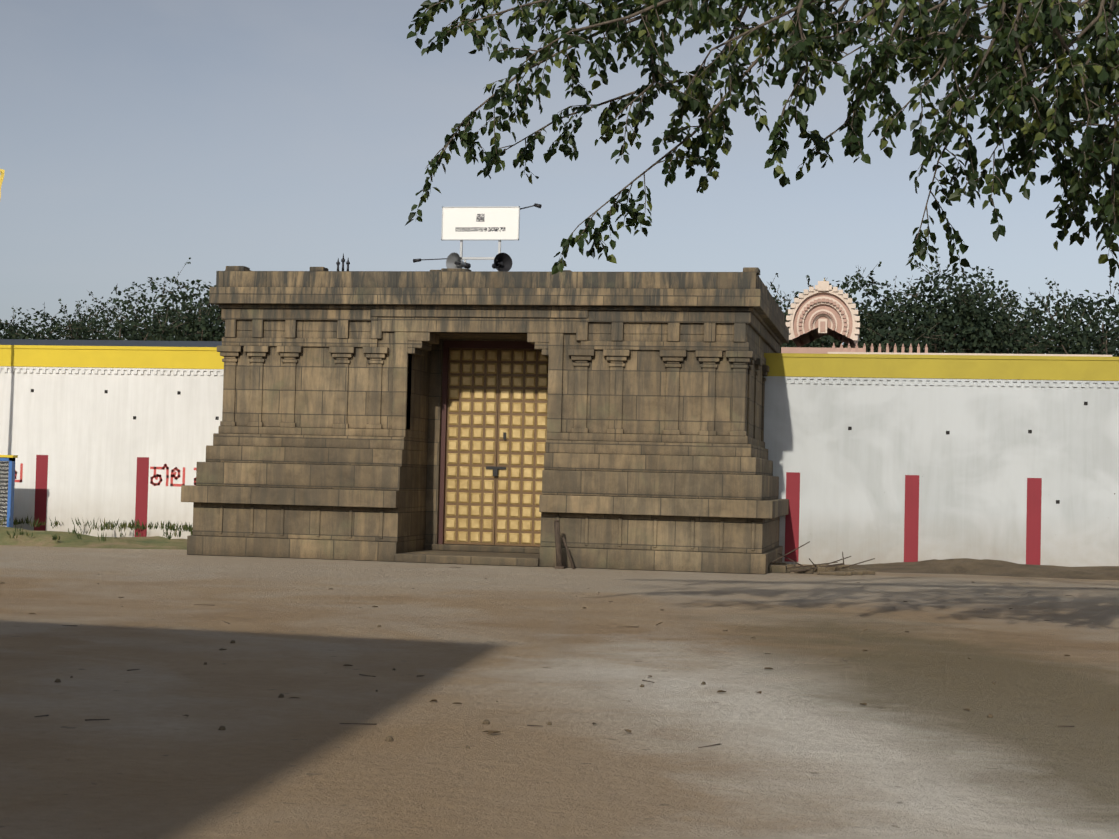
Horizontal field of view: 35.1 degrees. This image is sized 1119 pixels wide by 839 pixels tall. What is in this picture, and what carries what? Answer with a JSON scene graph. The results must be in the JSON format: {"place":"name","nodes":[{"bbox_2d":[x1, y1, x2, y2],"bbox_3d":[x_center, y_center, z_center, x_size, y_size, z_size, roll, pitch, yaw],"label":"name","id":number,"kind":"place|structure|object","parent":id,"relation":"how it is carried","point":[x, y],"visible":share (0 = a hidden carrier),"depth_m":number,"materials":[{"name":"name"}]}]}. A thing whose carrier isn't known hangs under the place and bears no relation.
{"place":"outdoors","nodes":[
{"label":"outdoors","id":0,"kind":"place"},
{"bbox_2d":[0,315,35,338],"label":"tree","id":1,"kind":"object","parent":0,"point":[12,325],"depth_m":150.55,"materials":[{"name":"green plant"}]},
{"bbox_2d":[0,302,90,339],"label":"tree","id":2,"kind":"object","parent":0,"point":[11,330],"depth_m":129.36,"materials":[{"name":"green plant"}]},
{"bbox_2d":[0,304,96,339],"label":"tree","id":3,"kind":"object","parent":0,"point":[39,337],"depth_m":118.66,"materials":[{"name":"green plant"}]},
{"bbox_2d":[41,299,136,339],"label":"tree","id":4,"kind":"object","parent":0,"point":[83,324],"depth_m":132.24,"materials":[{"name":"green plant"}]},
{"bbox_2d":[0,526,186,549],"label":"verge ground","id":5,"kind":"structure","parent":0,"point":[44,538],"depth_m":39.91,"materials":[{"name":"soil"}]},
{"bbox_2d":[0,455,17,527],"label":"notice board","id":6,"kind":"object","parent":5,"relation":"on","point":[7,474],"visible":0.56,"depth_m":41.66,"materials":[{"name":"metal"}]},
{"bbox_2d":[0,516,192,541],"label":"grass tufts","id":7,"kind":"object","parent":5,"relation":"on","point":[185,527],"visible":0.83,"depth_m":40.81,"materials":[{"name":"green plant"}]},
{"bbox_2d":[75,300,130,339],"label":"tree","id":8,"kind":"object","parent":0,"point":[107,313],"depth_m":145.34,"materials":[{"name":"green plant"}]},
{"bbox_2d":[31,285,184,340],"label":"tree","id":9,"kind":"object","parent":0,"point":[131,329],"depth_m":118.71,"materials":[{"name":"green plant"}]},
{"bbox_2d":[0,339,221,346],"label":"coping","id":10,"kind":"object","parent":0,"point":[111,343],"depth_m":51.49,"materials":[{"name":"grey concrete"}]},
{"bbox_2d":[88,258,221,340],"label":"tree","id":11,"kind":"object","parent":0,"point":[154,288],"depth_m":124.23,"materials":[{"name":"green plant"}]},
{"bbox_2d":[126,276,224,340],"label":"tree","id":12,"kind":"object","parent":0,"point":[210,331],"depth_m":110.18,"materials":[{"name":"green plant"}]},
{"bbox_2d":[138,287,224,340],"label":"tree","id":13,"kind":"object","parent":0,"point":[213,313],"depth_m":132.68,"materials":[{"name":"green plant"}]},
{"bbox_2d":[0,545,1118,838],"bbox_3d":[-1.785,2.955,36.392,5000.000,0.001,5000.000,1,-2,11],"label":"ground","id":14,"kind":"structure","parent":0,"point":[806,743],"depth_m":14.17,"materials":[{"name":"brown soil"}]},
{"bbox_2d":[0,169,4,198],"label":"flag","id":15,"kind":"object","parent":14,"relation":"on","point":[2,171],"visible":1,"depth_m":42.55,"materials":[{"name":"fabric"}]},
{"bbox_2d":[181,266,788,574],"bbox_3d":[-0.890,0.055,40.763,12.300,6.128,9.940,1,-2,11],"label":"gateway","id":16,"kind":"object","parent":14,"relation":"on","point":[326,441],"visible":0.92,"depth_m":36.38,"materials":[{"name":"stone"}]},
{"bbox_2d":[336,253,349,270],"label":"finials","id":17,"kind":"object","parent":16,"relation":"on","point":[342,261],"visible":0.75,"depth_m":37.76,"materials":[{"name":"grey metal"}]},
{"bbox_2d":[413,203,541,270],"bbox_3d":[-1.730,-3.797,37.972,2.798,1.605,0.983,1,-2,11],"label":"roof signboard","id":18,"kind":"object","parent":16,"relation":"on","point":[498,223],"visible":0.88,"depth_m":37.83,"materials":[{"name":"silver metal"}]},
{"bbox_2d":[438,340,548,546],"bbox_3d":[-1.356,0.515,38.389,2.456,4.428,0.200,1,-2,11],"label":"door","id":19,"kind":"structure","parent":16,"relation":"attached to","point":[494,418],"depth_m":38.39,"materials":[{"name":"yellow wood"}]},
{"bbox_2d":[1,567,1115,748],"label":"ground debris","id":20,"kind":"object","parent":14,"relation":"on","point":[390,738],"visible":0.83,"depth_m":14.21,"materials":[{"name":"brown plant"}]},
{"bbox_2d":[0,366,1118,566],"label":"compound wall","id":21,"kind":"structure","parent":14,"relation":"on","point":[982,462],"depth_m":39.47,"materials":[{"name":"white paint"}]},
{"bbox_2d":[15,463,195,486],"bbox_3d":[-37.165,0.833,47.895,59.646,0.561,0.001,1,-2,11],"label":"wall lettering","id":22,"kind":"object","parent":21,"relation":"attached to","point":[172,476],"depth_m":42.56},
{"bbox_2d":[34,455,1041,564],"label":"painted red stripes","id":23,"kind":"object","parent":21,"relation":"attached to","point":[1033,526],"depth_m":39.68,"materials":[{"name":"red paint"}]},
{"bbox_2d":[31,389,1087,503],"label":"wall holes","id":24,"kind":"object","parent":21,"relation":"in","point":[849,428],"depth_m":39.54,"materials":[{"name":"black"}]},
{"bbox_2d":[0,345,1118,380],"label":"yellow wall band","id":25,"kind":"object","parent":21,"relation":"on","point":[955,366],"depth_m":39.58,"materials":[{"name":"paint"}]},
{"bbox_2d":[554,519,574,568],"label":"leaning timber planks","id":26,"kind":"object","parent":14,"relation":"on","point":[559,563],"visible":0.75,"depth_m":35.05,"materials":[{"name":"wood"}]},
{"bbox_2d":[405,0,1118,279],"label":"shade tree","id":27,"kind":"object","parent":14,"relation":"on","point":[470,138],"depth_m":18.05,"materials":[{"name":"green plant"}]},
{"bbox_2d":[766,277,859,347],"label":"tree","id":28,"kind":"object","parent":14,"relation":"on","point":[780,296],"depth_m":105.07,"materials":[{"name":"green plant"}]},
{"bbox_2d":[768,273,871,352],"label":"tree","id":29,"kind":"object","parent":14,"relation":"on","point":[789,344],"depth_m":96.75,"materials":[{"name":"green plant"}]},
{"bbox_2d":[768,541,874,575],"bbox_3d":[5.095,2.802,36.165,2.669,0.665,1.991,1,-2,11],"label":"pile","id":30,"kind":"object","parent":14,"relation":"on","point":[819,569],"visible":0.73,"depth_m":35.60,"materials":[{"name":"wood"}]},
{"bbox_2d":[784,261,948,352],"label":"tree","id":31,"kind":"object","parent":14,"relation":"on","point":[894,333],"depth_m":92.96,"materials":[{"name":"green plant"}]},
{"bbox_2d":[826,303,934,348],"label":"tree","id":32,"kind":"object","parent":14,"relation":"on","point":[879,322],"depth_m":124.93,"materials":[{"name":"green plant"}]},
{"bbox_2d":[848,276,948,352],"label":"tree","id":33,"kind":"object","parent":14,"relation":"on","point":[922,351],"depth_m":107.82,"materials":[{"name":"green plant"}]},
{"bbox_2d":[828,343,1111,356],"bbox_3d":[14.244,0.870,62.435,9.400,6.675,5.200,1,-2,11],"label":"coping","id":34,"kind":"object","parent":14,"relation":"on","point":[879,350],"visible":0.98,"depth_m":60.34,"materials":[{"name":"stone"}]},
{"bbox_2d":[889,248,1052,353],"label":"tree","id":35,"kind":"object","parent":14,"relation":"on","point":[973,335],"depth_m":94.59,"materials":[{"name":"green plant"}]},
{"bbox_2d":[900,267,1054,353],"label":"tree","id":36,"kind":"object","parent":14,"relation":"on","point":[1013,306],"depth_m":110.10,"materials":[{"name":"green plant"}]},
{"bbox_2d":[839,558,1118,579],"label":"soil heap","id":37,"kind":"object","parent":14,"relation":"on","point":[969,566],"depth_m":37.34,"materials":[{"name":"soil"}]},
{"bbox_2d":[934,285,1044,353],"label":"tree","id":38,"kind":"object","parent":14,"relation":"on","point":[1007,311],"depth_m":127.41,"materials":[{"name":"green plant"}]},
{"bbox_2d":[956,293,1116,354],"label":"tree","id":39,"kind":"object","parent":14,"relation":"on","point":[1027,324],"depth_m":97.58,"materials":[{"name":"green plant"}]},
{"bbox_2d":[969,277,1118,354],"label":"tree","id":40,"kind":"object","parent":14,"relation":"on","point":[1056,304],"depth_m":103.82,"materials":[{"name":"green plant"}]},
{"bbox_2d":[1018,266,1118,356],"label":"tree","id":41,"kind":"object","parent":14,"relation":"on","point":[1086,335],"depth_m":93.68,"materials":[{"name":"green plant"}]},
{"bbox_2d":[0,0,1118,354],"label":"sky","id":42,"kind":"structure","parent":0,"point":[140,139],"materials":[{"name":"blue"}]},
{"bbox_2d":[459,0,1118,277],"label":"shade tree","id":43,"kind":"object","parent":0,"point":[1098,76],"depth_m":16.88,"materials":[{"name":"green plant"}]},
{"bbox_2d":[781,278,862,353],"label":"arch","id":44,"kind":"structure","parent":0,"point":[822,308],"depth_m":64.87,"materials":[{"name":"stone"}]}
]}

